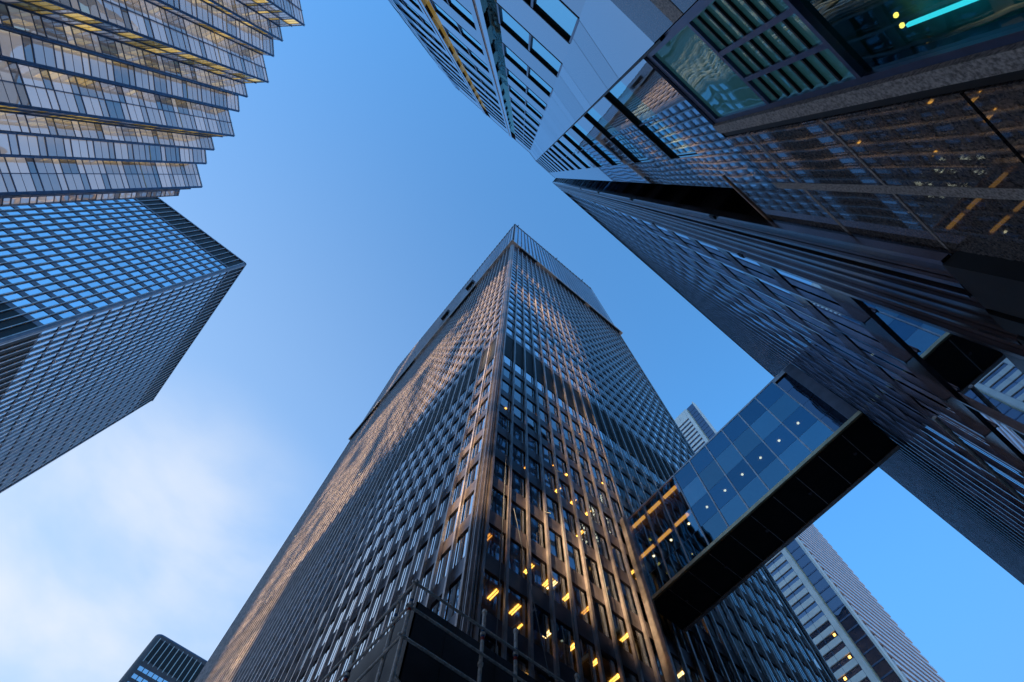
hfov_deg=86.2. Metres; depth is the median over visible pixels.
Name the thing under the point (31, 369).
window
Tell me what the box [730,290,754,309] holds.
window
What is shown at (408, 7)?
ribbon window
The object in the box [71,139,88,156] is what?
window
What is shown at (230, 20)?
window
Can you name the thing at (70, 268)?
window
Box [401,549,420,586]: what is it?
window
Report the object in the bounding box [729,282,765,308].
window
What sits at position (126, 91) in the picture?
window
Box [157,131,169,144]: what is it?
window
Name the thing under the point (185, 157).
window
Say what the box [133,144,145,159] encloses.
window
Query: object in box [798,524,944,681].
office tower
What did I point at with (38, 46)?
window
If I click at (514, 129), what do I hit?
ribbon window
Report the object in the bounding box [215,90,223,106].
window
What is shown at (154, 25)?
window
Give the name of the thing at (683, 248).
window
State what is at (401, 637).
scaffold
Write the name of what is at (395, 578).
window
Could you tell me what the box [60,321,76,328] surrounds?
window
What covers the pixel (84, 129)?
window
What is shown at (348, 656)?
window
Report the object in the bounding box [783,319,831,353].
window
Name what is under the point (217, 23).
window
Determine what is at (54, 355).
window
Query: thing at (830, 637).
window
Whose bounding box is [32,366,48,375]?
window
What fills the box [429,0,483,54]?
ribbon window
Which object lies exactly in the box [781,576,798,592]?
window
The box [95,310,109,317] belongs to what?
window
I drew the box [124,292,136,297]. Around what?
window
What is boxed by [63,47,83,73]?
window
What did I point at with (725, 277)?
window
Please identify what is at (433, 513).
window
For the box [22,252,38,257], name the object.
window
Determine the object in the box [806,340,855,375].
window
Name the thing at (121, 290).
window
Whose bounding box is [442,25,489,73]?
ribbon window
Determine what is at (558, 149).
ribbon window
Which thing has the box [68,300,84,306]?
window
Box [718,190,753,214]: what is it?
end window
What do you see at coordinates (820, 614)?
window
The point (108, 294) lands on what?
window
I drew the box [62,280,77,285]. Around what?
window
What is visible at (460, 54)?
ribbon window
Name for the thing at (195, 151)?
window
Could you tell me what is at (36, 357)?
window
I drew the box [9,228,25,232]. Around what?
window
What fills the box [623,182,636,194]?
end window
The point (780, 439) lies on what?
window pane
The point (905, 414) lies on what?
window
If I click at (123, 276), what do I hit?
window
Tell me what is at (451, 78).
ribbon window
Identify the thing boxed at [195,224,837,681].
office tower
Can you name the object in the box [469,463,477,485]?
window
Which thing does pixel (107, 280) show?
window
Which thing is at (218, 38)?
window
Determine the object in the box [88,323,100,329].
window
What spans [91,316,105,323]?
window
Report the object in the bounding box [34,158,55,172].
window
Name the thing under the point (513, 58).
ribbon window
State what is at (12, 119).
window
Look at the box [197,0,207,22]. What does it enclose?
window
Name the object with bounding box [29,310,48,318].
window
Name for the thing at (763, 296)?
window
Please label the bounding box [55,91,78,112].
window
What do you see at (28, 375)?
window
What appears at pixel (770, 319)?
window
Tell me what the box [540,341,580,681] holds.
mullion
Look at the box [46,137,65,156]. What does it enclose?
window
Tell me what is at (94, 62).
window
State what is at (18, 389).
window
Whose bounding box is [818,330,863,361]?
window
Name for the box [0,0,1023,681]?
sky
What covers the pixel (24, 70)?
window
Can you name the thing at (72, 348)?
window
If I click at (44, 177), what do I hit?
window
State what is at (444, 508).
window
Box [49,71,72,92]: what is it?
window
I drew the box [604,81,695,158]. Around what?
ribbon window
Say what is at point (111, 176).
window
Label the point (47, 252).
window
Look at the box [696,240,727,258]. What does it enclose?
window
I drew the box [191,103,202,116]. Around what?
window
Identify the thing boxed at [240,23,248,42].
window
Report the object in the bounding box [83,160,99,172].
window
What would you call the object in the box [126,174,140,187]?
window
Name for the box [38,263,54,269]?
window
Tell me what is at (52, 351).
window
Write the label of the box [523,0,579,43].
ribbon window
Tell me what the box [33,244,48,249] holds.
window
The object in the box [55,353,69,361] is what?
window
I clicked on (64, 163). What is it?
window
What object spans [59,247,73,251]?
window
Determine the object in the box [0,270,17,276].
window
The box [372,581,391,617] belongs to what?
window
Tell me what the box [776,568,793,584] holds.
window
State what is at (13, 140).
window
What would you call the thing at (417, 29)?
ribbon window
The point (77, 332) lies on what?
window
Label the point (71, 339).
window
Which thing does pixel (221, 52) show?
window
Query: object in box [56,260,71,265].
window
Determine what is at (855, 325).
window
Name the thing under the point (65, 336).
window
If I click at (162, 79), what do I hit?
window
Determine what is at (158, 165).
window
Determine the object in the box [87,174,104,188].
window
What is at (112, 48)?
window
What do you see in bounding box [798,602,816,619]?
window
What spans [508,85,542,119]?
ribbon window
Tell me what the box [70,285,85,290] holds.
window
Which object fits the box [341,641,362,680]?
window
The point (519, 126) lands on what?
ribbon window
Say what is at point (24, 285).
window
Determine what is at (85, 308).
window
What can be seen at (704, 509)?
window pane
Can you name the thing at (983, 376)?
lobby window
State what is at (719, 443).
window pane
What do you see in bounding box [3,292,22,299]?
window
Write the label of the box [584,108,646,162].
ribbon window
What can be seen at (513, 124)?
ribbon window
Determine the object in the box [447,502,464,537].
window
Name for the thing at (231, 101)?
window
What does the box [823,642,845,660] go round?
window
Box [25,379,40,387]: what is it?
window
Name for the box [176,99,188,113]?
window
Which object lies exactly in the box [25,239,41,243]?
window
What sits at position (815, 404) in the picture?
window pane
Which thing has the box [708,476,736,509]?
window pane
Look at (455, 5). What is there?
ribbon window
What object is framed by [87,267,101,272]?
window
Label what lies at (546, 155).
ribbon window
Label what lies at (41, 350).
window
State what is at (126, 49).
window
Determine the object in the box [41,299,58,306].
window
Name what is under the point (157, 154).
window
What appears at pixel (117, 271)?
window
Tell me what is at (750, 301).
window
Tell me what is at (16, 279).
window
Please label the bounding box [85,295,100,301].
window
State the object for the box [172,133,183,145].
window
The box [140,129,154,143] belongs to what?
window
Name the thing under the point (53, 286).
window
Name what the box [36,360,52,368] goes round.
window
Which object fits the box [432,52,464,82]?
ribbon window
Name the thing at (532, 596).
mullion
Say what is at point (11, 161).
window
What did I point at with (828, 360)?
window
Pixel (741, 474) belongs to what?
window pane
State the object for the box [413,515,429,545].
window
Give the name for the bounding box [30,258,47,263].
window
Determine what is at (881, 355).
window
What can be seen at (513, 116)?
ribbon window
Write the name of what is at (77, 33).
window
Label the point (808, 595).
window
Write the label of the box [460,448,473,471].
window
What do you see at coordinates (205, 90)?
window
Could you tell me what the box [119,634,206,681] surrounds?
office tower
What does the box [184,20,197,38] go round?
window
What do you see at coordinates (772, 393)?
window pane
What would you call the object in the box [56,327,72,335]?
window
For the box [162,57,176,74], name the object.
window
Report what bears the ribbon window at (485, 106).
in the stone tower at (899, 121)
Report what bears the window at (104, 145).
in the glass tower at (100, 100)
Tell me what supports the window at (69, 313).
in the office tower at (108, 308)
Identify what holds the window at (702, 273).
in the black tower at (915, 354)
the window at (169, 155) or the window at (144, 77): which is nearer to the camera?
the window at (144, 77)
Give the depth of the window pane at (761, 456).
36.54 m
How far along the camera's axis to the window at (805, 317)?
19.79 m
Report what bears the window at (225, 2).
in the glass tower at (100, 100)
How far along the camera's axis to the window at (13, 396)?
92.51 m
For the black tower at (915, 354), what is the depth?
16.88 m
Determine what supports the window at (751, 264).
in the black tower at (915, 354)
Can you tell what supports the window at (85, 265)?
in the office tower at (108, 308)
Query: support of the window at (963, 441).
in the black tower at (915, 354)
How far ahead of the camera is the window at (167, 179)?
68.20 m
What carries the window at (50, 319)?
in the office tower at (108, 308)
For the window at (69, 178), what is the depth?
54.37 m
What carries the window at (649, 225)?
in the black tower at (915, 354)
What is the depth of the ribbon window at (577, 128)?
22.30 m
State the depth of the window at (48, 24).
42.60 m
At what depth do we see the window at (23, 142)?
47.86 m
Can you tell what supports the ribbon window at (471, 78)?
in the stone tower at (899, 121)
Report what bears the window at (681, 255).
in the black tower at (915, 354)
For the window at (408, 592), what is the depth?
32.18 m
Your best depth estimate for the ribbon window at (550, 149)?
40.67 m
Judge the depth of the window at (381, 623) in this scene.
32.44 m
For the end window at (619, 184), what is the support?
in the black tower at (915, 354)
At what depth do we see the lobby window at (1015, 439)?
13.13 m
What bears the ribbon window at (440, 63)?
in the stone tower at (899, 121)
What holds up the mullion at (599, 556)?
hanging from the office tower at (419, 484)
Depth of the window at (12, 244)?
96.97 m
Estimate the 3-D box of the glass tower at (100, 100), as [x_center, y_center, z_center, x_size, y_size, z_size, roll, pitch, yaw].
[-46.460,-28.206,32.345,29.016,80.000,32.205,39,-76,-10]
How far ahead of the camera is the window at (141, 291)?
111.14 m
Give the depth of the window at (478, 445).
41.34 m
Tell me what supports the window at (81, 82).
in the glass tower at (100, 100)
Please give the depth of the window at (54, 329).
88.88 m
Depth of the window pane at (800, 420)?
35.74 m
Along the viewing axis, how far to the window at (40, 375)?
95.54 m
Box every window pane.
[675,462,696,489]
[690,447,713,474]
[691,493,717,526]
[706,431,730,458]
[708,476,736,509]
[723,415,748,441]
[727,459,756,491]
[739,399,765,425]
[745,442,776,473]
[756,382,784,408]
[763,424,796,455]
[776,373,797,391]
[783,406,817,437]
[788,382,813,404]
[803,395,832,419]
[821,408,847,430]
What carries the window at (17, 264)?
in the office tower at (108, 308)
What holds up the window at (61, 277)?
in the office tower at (108, 308)
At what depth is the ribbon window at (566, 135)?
26.95 m
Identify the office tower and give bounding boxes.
[0,197,246,492]
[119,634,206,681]
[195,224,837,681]
[654,401,908,681]
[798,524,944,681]
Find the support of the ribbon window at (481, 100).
in the stone tower at (899, 121)
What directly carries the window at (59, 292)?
in the office tower at (108, 308)
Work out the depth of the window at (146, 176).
65.42 m
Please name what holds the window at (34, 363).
in the office tower at (108, 308)
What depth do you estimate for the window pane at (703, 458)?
41.59 m
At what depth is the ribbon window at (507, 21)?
16.64 m
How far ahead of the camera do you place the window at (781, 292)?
19.53 m
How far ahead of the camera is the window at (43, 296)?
91.59 m
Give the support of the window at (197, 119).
in the glass tower at (100, 100)
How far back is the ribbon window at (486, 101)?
52.56 m
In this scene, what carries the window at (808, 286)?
in the black tower at (915, 354)
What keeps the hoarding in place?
attached to the office tower at (419, 484)
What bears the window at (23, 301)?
in the office tower at (108, 308)
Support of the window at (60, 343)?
in the office tower at (108, 308)
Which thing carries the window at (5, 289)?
in the office tower at (108, 308)
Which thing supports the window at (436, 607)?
in the office tower at (419, 484)
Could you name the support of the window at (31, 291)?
in the office tower at (108, 308)
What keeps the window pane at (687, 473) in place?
in the skybridge
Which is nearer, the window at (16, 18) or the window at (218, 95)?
the window at (16, 18)
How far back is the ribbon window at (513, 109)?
39.66 m
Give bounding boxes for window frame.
[646,0,713,58]
[649,55,717,119]
[712,12,1023,122]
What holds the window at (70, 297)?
in the office tower at (108, 308)
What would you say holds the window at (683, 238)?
in the black tower at (915, 354)
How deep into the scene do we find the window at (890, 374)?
16.30 m
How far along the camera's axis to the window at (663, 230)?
30.60 m
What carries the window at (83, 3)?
in the glass tower at (100, 100)
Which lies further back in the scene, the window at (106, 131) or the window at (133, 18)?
the window at (106, 131)
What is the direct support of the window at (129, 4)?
in the glass tower at (100, 100)
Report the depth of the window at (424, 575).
31.74 m
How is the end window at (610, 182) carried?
in the black tower at (915, 354)
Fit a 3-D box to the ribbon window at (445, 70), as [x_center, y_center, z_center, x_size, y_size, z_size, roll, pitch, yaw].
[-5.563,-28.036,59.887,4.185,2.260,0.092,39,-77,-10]
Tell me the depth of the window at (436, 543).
34.66 m
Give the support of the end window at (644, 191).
in the black tower at (915, 354)
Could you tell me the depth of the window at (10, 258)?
93.77 m
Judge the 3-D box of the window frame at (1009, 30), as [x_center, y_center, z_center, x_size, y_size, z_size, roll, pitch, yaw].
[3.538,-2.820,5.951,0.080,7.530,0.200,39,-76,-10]
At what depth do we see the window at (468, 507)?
33.93 m
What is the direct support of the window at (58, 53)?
in the glass tower at (100, 100)
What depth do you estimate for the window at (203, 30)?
58.22 m
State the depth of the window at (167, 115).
60.68 m
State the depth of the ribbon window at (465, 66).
38.93 m
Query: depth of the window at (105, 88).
51.91 m
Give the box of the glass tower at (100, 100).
[0,0,304,205]
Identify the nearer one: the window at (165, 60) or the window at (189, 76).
the window at (165, 60)
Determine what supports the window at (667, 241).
in the black tower at (915, 354)
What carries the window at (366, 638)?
in the office tower at (419, 484)
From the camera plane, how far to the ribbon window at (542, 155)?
54.26 m
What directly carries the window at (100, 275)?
in the office tower at (108, 308)
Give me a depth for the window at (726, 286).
31.42 m
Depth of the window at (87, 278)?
102.55 m
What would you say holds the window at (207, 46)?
in the glass tower at (100, 100)
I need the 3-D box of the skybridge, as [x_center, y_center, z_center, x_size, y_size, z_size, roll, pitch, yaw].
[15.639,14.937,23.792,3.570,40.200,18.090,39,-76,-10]
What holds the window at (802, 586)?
in the office tower at (848, 645)
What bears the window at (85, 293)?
in the office tower at (108, 308)
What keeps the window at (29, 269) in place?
in the office tower at (108, 308)
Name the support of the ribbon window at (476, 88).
in the stone tower at (899, 121)
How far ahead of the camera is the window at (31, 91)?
44.01 m
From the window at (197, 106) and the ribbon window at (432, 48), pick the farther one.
the window at (197, 106)
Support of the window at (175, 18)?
in the glass tower at (100, 100)
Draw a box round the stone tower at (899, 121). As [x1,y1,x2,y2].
[388,0,1023,261]
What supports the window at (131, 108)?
in the glass tower at (100, 100)
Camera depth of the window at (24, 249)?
97.24 m
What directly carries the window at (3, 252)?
in the office tower at (108, 308)
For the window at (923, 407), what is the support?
in the black tower at (915, 354)
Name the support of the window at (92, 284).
in the office tower at (108, 308)
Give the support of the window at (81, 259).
in the office tower at (108, 308)
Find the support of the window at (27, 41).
in the glass tower at (100, 100)
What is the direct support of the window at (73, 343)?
in the office tower at (108, 308)
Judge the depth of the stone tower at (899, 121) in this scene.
7.38 m
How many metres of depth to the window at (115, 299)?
103.58 m
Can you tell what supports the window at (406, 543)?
in the office tower at (419, 484)
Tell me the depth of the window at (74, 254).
105.25 m
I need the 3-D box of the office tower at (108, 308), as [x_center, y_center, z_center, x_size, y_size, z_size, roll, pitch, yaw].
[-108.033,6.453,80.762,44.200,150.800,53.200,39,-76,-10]
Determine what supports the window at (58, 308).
in the office tower at (108, 308)
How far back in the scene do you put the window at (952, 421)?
16.55 m
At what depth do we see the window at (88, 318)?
96.41 m
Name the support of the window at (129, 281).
in the office tower at (108, 308)
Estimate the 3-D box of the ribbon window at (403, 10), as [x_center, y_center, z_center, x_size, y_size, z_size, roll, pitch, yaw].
[-5.921,-21.250,37.391,4.185,2.260,0.092,39,-77,-10]
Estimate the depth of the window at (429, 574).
31.04 m
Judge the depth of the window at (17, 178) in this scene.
48.78 m
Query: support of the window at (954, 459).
in the black tower at (915, 354)
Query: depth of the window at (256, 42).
66.15 m
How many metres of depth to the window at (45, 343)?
89.73 m
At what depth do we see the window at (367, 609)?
36.42 m
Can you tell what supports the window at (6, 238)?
in the office tower at (108, 308)
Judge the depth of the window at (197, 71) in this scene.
62.05 m
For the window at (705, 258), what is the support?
in the black tower at (915, 354)
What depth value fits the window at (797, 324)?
23.79 m
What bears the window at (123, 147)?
in the glass tower at (100, 100)
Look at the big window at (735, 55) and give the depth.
6.69 m
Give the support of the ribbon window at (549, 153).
in the stone tower at (899, 121)
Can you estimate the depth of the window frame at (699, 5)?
7.22 m
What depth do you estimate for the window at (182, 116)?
63.45 m
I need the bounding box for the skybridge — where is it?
[620,363,900,681]
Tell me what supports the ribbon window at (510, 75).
in the stone tower at (899, 121)
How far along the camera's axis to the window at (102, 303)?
99.93 m
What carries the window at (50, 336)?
in the office tower at (108, 308)
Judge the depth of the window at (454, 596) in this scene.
26.63 m
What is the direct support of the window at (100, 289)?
in the office tower at (108, 308)
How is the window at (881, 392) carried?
in the black tower at (915, 354)
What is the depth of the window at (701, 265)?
31.12 m
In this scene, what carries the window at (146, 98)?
in the glass tower at (100, 100)
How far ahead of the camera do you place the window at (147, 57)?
53.70 m
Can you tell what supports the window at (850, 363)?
in the black tower at (915, 354)
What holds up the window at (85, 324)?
in the office tower at (108, 308)
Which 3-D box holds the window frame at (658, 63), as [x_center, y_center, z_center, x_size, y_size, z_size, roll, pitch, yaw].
[2.978,-4.369,9.316,1.520,0.210,0.200,39,-76,-10]
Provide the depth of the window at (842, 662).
152.56 m
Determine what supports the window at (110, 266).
in the office tower at (108, 308)
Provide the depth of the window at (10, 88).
41.48 m
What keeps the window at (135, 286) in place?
in the office tower at (108, 308)
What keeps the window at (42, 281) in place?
in the office tower at (108, 308)
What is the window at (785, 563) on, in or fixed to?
in the office tower at (848, 645)
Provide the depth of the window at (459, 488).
38.02 m
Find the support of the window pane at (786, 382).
in the skybridge
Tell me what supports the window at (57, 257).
in the office tower at (108, 308)
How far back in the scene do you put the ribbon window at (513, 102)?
35.08 m
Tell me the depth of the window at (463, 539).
30.25 m
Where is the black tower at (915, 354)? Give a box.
[552,178,1023,584]
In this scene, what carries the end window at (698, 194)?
in the black tower at (915, 354)
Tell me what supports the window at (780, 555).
in the office tower at (848, 645)
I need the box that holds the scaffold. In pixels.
[320,579,578,681]
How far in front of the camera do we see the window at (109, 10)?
44.80 m
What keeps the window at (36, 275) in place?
in the office tower at (108, 308)
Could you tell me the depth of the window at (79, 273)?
102.37 m
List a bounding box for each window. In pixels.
[0,3,11,26]
[0,29,24,59]
[0,81,20,103]
[0,112,20,131]
[0,236,15,240]
[0,250,12,255]
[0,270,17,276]
[0,287,13,293]
[0,393,18,403]
[0,400,13,407]
[2,255,19,261]
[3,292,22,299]
[4,387,21,396]
[5,157,29,172]
[6,241,22,246]
[7,276,25,282]
[8,6,36,33]
[8,381,25,389]
[9,134,19,154]
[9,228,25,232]
[10,261,27,266]
[12,174,35,191]
[12,298,31,306]
[12,374,29,383]
[15,247,31,252]
[15,282,33,288]
[16,367,33,376]
[17,234,33,238]
[18,64,44,87]
[18,135,39,154]
[19,267,36,272]
[20,304,39,312]
[20,360,38,369]
[22,36,33,61]
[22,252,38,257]
[24,288,42,294]
[24,354,41,363]
[25,86,51,108]
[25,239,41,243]
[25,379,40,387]
[26,115,49,133]
[27,272,44,278]
[28,347,45,356]
[28,372,45,381]
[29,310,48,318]
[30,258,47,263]
[32,38,55,67]
[32,340,50,349]
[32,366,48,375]
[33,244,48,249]
[33,294,50,300]
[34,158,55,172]
[36,278,52,284]
[36,334,53,342]
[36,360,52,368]
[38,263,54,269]
[38,316,56,323]
[40,174,60,190]
[40,250,55,254]
[40,327,57,335]
[40,354,56,362]
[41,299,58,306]
[42,17,66,42]
[43,283,61,289]
[44,347,60,355]
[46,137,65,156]
[46,269,62,274]
[48,341,64,348]
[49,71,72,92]
[49,255,64,260]
[49,305,66,312]
[52,289,68,295]
[52,334,68,342]
[54,45,63,68]
[54,119,74,135]
[54,274,69,280]
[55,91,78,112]
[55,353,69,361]
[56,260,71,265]
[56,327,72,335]
[58,311,75,317]
[58,347,73,355]
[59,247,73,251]
[60,159,78,172]
[60,294,77,301]
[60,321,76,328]
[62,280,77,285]
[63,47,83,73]
[63,341,77,348]
[64,265,78,270]
[65,174,84,189]
[66,252,80,257]
[66,334,81,342]
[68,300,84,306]
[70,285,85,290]
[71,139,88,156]
[71,328,85,335]
[72,27,93,50]
[72,271,85,276]
[73,257,87,262]
[74,322,89,329]
[76,77,96,96]
[77,305,91,312]
[78,0,99,17]
[78,290,92,296]
[79,122,97,137]
[79,276,93,281]
[79,315,93,322]
[80,262,94,267]
[82,96,102,115]
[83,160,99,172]
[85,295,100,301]
[86,281,101,286]
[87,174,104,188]
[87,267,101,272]
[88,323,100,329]
[89,55,107,79]
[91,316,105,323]
[93,301,107,307]
[94,141,109,157]
[94,272,108,277]
[94,286,108,291]
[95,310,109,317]
[99,36,117,57]
[101,83,119,101]
[102,125,118,139]
[102,264,115,269]
[102,277,115,282]
[102,291,115,297]
[104,1,124,26]
[104,161,119,173]
[106,100,124,118]
[108,174,123,188]
[109,269,122,274]
[109,282,122,287]
[109,296,122,302]
[113,61,129,84]
[114,143,128,158]
[116,274,128,279]
[116,287,129,292]
[122,44,139,63]
[122,87,138,104]
[122,127,136,141]
[122,161,136,173]
[123,279,135,283]
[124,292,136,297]
[125,0,141,14]
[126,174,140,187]
[127,104,143,121]
[128,11,147,35]
[131,283,142,288]
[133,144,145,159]
[135,67,148,88]
[137,288,149,293]
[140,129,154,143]
[140,162,152,173]
[142,92,157,108]
[143,51,158,69]
[143,174,156,187]
[145,1,162,23]
[147,108,161,124]
[150,20,167,42]
[150,146,161,160]
[154,73,166,92]
[156,163,167,173]
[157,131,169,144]
[159,174,171,186]
[160,96,173,111]
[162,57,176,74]
[164,111,177,126]
[166,11,180,30]
[166,147,175,160]
[170,29,185,49]
[171,78,182,96]
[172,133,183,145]
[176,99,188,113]
[179,63,192,79]
[180,0,191,14]
[180,114,192,128]
[180,148,189,161]
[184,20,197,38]
[187,82,197,100]
[188,36,201,55]
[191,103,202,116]
[193,149,201,161]
[194,116,205,130]
[195,68,206,83]
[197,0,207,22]
[200,27,212,44]
[201,86,210,103]
[204,43,216,61]
[212,7,222,29]
[215,34,226,50]
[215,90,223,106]
[219,49,230,66]
[223,0,232,10]
[227,16,235,35]
[227,93,234,108]
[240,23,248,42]
[252,29,259,47]
[332,656,348,681]
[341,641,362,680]
[357,625,377,663]
[358,595,378,632]
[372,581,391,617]
[372,608,393,647]
[387,564,406,601]
[388,592,408,631]
[397,3,445,50]
[398,0,435,34]
[399,529,416,561]
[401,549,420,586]
[405,575,424,613]
[409,0,422,12]
[412,24,452,62]
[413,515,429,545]
[416,534,434,570]
[420,559,440,601]
[422,38,458,73]
[427,501,442,530]
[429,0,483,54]
[431,518,449,554]
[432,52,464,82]
[432,588,449,618]
[438,541,457,582]
[440,63,469,90]
[440,487,455,516]
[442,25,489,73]
[443,0,476,30]
[445,70,472,95]
[446,576,461,620]
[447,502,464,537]
[451,78,475,101]
[453,46,493,86]
[454,471,469,501]
[455,529,468,565]
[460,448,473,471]
[462,63,496,96]
[463,492,473,520]
[468,75,498,103]
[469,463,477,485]
[474,85,500,110]
[474,438,481,456]
[478,93,502,116]
[481,100,503,120]
[485,106,504,124]
[496,2,562,76]
[502,43,552,96]
[505,67,546,110]
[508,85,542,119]
[510,97,539,126]
[511,107,537,131]
[512,114,535,136]
[513,120,534,139]
[513,124,532,142]
[514,129,531,145]
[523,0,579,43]
[542,155,559,171]
[544,153,563,170]
[546,151,568,169]
[549,148,573,169]
[553,144,580,168]
[557,139,589,167]
[563,132,601,166]
[571,123,619,165]
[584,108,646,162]
[602,181,612,190]
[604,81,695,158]
[612,181,623,191]
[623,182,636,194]
[636,183,654,196]
[641,220,655,229]
[654,0,853,116]
[655,184,679,200]
[655,225,674,237]
[659,236,674,246]
[661,419,870,681]
[673,232,697,246]
[674,247,692,262]
[675,243,694,255]
[681,186,714,206]
[686,243,720,267]
[686,260,710,278]
[687,253,715,274]
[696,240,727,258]
[715,266,743,288]
[715,279,734,291]
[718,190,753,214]
[721,263,754,283]
[728,252,771,276]
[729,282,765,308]
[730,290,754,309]
[745,280,781,307]
[750,301,787,328]
[758,279,802,305]
[766,553,782,568]
[770,319,808,347]
[771,560,787,576]
[773,293,834,334]
[773,306,807,331]
[774,269,836,302]
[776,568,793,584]
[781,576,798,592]
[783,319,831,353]
[786,584,804,600]
[792,593,810,609]
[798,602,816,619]
[803,611,823,628]
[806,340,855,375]
[809,301,876,339]
[809,621,830,639]
[816,631,837,649]
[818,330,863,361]
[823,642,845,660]
[828,360,879,397]
[829,344,892,388]
[830,653,853,672]
[831,320,913,374]
[838,665,861,681]
[855,368,920,414]
[857,299,1023,428]
[872,355,949,408]
[881,392,947,439]
[893,379,983,440]
[905,414,977,466]
[923,407,1017,472]
[954,459,1006,493]
[963,441,1023,486]
[971,408,1023,457]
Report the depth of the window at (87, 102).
49.57 m
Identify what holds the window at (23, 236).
in the office tower at (108, 308)
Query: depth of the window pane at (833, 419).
33.56 m
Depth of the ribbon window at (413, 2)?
29.55 m
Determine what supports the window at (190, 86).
in the glass tower at (100, 100)
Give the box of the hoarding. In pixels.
[341,601,537,681]
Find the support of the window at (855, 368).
in the black tower at (915, 354)
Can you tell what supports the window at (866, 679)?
in the office tower at (848, 645)
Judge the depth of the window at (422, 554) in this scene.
35.04 m
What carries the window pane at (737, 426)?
in the skybridge
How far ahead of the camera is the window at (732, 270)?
23.32 m
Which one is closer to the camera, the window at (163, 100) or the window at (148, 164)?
the window at (163, 100)
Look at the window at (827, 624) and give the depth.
163.57 m
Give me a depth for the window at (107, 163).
59.48 m
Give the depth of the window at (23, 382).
91.77 m
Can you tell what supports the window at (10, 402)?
in the office tower at (108, 308)
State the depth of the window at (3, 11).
38.47 m
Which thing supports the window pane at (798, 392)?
in the skybridge
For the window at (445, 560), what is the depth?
30.57 m
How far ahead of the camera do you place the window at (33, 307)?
88.16 m
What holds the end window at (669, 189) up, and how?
in the black tower at (915, 354)
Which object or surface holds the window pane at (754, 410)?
in the skybridge
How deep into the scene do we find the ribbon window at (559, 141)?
31.57 m
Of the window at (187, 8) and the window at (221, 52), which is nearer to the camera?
the window at (187, 8)
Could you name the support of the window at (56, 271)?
in the office tower at (108, 308)
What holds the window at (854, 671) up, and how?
in the office tower at (848, 645)
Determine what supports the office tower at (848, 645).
on the ground
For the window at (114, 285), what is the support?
in the office tower at (108, 308)

